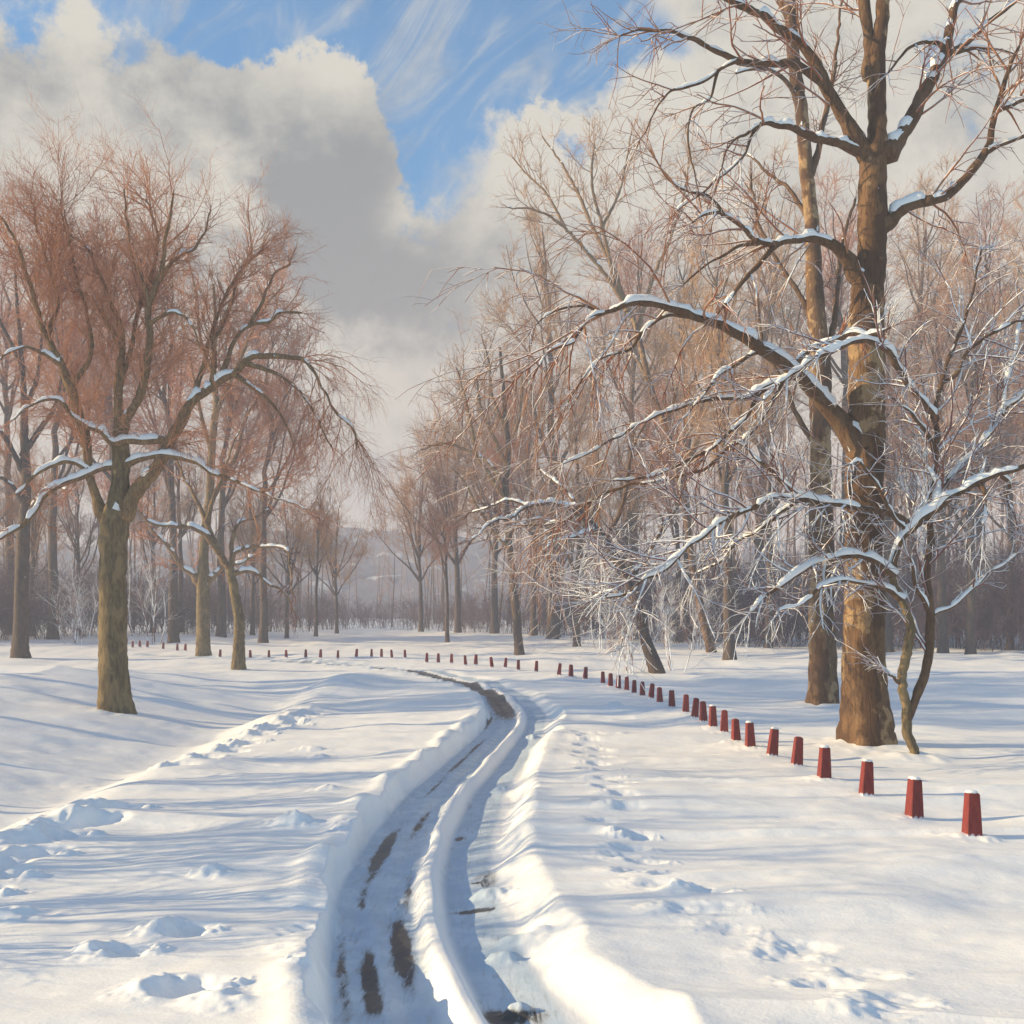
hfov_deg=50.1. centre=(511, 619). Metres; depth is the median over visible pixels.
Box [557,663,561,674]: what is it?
post
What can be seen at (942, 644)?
wood tree
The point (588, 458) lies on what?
wood tree
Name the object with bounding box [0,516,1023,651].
undergrowth
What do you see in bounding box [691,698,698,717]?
post
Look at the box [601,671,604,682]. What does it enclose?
post
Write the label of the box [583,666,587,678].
post
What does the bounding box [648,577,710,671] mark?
bush
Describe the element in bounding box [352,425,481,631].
wood tree
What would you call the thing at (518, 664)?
post
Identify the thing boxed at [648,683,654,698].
post
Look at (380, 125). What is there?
sky
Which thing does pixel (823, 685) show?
bare tree
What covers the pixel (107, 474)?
wood tree
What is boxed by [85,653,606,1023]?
path
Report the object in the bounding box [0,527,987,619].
hill
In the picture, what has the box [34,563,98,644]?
bush
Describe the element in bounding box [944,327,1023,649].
wood tree
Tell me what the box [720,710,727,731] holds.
post
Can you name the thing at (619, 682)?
post
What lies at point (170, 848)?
ground
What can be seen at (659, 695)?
post
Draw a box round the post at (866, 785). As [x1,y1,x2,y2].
[858,759,873,795]
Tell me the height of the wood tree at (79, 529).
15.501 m
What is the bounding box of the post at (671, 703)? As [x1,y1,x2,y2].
[668,689,675,706]
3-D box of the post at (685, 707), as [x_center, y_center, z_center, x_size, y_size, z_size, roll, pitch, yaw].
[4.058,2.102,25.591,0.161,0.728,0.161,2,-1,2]
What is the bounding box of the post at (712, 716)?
[708,704,717,726]
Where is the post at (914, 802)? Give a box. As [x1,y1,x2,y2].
[904,776,923,818]
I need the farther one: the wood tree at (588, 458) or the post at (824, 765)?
the wood tree at (588, 458)
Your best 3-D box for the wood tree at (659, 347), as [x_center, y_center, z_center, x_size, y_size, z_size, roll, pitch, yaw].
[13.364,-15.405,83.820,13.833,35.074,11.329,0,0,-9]
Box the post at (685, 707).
[682,694,688,711]
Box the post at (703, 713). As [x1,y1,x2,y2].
[699,701,707,721]
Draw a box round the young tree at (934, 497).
[448,181,1023,753]
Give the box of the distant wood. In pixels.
[0,360,1023,631]
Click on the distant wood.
(466, 582)
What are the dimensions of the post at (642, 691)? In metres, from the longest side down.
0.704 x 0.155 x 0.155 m
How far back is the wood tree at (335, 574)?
99.79 m
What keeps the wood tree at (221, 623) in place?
on the ground
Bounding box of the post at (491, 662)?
[489,657,493,666]
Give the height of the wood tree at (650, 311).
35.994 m
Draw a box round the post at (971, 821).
[961,790,982,836]
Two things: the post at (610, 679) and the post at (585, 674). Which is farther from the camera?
the post at (585, 674)
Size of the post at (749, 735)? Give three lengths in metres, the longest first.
0.774 x 0.167 x 0.167 m
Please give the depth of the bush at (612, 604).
65.56 m
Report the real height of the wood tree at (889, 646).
20.676 m
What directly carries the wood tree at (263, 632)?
on the ground
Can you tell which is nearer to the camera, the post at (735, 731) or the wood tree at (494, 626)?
the post at (735, 731)
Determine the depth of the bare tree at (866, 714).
18.39 m
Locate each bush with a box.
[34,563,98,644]
[126,538,184,643]
[571,550,633,648]
[590,587,683,672]
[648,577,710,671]
[659,575,739,649]
[738,544,804,646]
[936,533,1006,643]
[996,568,1022,645]
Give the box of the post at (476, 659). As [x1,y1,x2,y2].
[474,654,477,665]
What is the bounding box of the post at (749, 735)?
[745,721,755,746]
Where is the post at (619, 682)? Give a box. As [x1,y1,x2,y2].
[616,675,620,688]
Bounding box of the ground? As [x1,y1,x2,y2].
[0,618,1023,1023]
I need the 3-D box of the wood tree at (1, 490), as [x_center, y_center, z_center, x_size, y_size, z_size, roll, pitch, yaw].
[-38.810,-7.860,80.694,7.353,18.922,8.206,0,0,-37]
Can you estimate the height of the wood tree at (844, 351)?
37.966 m
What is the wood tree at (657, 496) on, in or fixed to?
on the ground
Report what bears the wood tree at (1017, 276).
on the ground
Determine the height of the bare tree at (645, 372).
32.400 m
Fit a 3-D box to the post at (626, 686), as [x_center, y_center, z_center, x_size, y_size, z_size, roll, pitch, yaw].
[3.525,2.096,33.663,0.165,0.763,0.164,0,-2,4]
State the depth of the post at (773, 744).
17.20 m
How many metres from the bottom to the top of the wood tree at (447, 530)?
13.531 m
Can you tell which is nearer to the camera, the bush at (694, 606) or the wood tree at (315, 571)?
the bush at (694, 606)
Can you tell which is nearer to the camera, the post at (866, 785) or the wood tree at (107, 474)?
the post at (866, 785)
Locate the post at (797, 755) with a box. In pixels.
[791,736,802,765]
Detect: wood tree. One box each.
[0,192,203,480]
[0,232,79,634]
[0,407,84,635]
[0,409,35,523]
[5,200,167,639]
[41,436,108,635]
[67,215,234,642]
[79,395,165,521]
[129,430,197,632]
[140,380,217,631]
[186,270,312,637]
[215,435,287,634]
[225,282,365,642]
[238,473,347,637]
[283,478,378,633]
[297,473,342,636]
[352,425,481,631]
[355,343,550,632]
[403,460,471,641]
[425,322,559,633]
[445,344,562,635]
[457,175,635,638]
[498,355,672,646]
[523,440,602,636]
[560,382,698,638]
[563,189,708,638]
[601,208,768,640]
[615,368,702,641]
[648,204,809,659]
[684,131,843,639]
[699,333,833,647]
[720,157,924,638]
[831,323,967,652]
[834,143,999,641]
[885,251,1023,652]
[887,267,1023,654]
[900,171,1023,639]
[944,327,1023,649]
[945,183,1023,453]
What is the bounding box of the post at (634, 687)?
[631,680,636,692]
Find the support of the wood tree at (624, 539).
on the ground
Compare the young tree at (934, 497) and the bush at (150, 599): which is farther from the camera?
the bush at (150, 599)
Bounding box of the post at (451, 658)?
[450,654,452,663]
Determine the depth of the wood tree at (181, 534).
91.36 m
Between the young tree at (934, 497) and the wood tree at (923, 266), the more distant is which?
the wood tree at (923, 266)
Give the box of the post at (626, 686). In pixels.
[624,676,628,690]
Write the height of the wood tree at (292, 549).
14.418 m
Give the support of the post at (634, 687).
on the ground
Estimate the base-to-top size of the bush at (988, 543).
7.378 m
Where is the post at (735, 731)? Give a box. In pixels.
[731,718,740,739]
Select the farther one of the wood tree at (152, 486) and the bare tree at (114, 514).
the wood tree at (152, 486)
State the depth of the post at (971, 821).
11.09 m
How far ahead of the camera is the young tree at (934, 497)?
17.07 m
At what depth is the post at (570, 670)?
38.75 m
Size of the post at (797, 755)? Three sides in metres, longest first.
0.738 x 0.163 x 0.163 m
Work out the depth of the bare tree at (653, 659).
41.22 m
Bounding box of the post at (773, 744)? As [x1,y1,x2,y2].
[766,727,778,755]
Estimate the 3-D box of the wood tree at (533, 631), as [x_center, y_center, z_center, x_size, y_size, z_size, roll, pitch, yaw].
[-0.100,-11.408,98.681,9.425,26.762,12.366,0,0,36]
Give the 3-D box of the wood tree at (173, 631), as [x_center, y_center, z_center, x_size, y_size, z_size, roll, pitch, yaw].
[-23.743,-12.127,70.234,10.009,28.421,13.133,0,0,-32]
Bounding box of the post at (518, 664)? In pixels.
[516,659,519,669]
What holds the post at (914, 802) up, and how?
on the ground
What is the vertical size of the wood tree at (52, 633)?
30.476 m
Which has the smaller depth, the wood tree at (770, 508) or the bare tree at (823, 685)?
the bare tree at (823, 685)
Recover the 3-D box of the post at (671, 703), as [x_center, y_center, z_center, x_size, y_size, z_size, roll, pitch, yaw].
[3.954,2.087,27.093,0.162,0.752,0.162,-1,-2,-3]
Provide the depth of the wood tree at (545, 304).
83.12 m
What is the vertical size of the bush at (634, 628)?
3.706 m
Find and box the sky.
[0,0,1023,576]
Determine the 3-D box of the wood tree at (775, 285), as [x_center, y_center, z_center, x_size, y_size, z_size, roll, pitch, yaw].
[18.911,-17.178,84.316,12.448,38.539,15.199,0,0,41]
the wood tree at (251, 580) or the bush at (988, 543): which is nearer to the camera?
the bush at (988, 543)
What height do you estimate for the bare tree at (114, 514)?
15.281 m
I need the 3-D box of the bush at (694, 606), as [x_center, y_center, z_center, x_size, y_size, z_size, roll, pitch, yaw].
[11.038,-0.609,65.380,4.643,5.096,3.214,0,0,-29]
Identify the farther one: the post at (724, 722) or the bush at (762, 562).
the bush at (762, 562)
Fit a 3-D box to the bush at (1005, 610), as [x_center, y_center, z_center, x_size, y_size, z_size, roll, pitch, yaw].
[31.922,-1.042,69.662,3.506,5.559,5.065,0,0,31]
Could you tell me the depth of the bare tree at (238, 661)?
43.84 m
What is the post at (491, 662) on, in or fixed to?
on the ground
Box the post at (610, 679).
[608,673,612,685]
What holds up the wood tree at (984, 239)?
on the ground
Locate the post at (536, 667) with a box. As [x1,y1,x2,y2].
[534,661,537,671]
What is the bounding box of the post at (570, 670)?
[568,664,573,676]
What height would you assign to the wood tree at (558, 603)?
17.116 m
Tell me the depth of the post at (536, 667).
43.14 m
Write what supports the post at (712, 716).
on the ground
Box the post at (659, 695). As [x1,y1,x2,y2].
[657,687,662,702]
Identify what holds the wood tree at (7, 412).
on the ground
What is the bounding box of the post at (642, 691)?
[640,681,644,695]
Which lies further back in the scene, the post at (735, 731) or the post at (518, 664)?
the post at (518, 664)
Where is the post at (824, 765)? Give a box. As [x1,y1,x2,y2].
[817,745,831,777]
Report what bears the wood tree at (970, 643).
on the ground
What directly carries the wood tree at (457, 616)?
on the ground
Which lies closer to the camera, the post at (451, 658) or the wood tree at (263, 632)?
the post at (451, 658)
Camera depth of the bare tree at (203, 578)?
57.64 m
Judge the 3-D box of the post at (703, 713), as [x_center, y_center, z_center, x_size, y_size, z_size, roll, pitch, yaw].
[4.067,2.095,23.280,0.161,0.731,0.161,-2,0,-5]
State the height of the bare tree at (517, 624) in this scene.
19.425 m
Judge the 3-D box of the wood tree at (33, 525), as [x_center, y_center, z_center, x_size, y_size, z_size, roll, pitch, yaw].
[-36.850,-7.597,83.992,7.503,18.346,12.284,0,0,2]
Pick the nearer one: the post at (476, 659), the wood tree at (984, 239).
the post at (476, 659)
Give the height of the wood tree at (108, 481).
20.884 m
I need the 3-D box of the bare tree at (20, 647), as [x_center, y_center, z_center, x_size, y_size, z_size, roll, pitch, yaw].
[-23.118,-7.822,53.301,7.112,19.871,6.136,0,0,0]
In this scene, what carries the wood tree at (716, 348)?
on the ground
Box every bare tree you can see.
[0,80,415,713]
[0,267,100,658]
[128,207,331,655]
[131,411,316,669]
[376,0,1023,746]
[402,296,580,654]
[441,408,702,673]
[488,86,774,652]
[706,0,898,704]

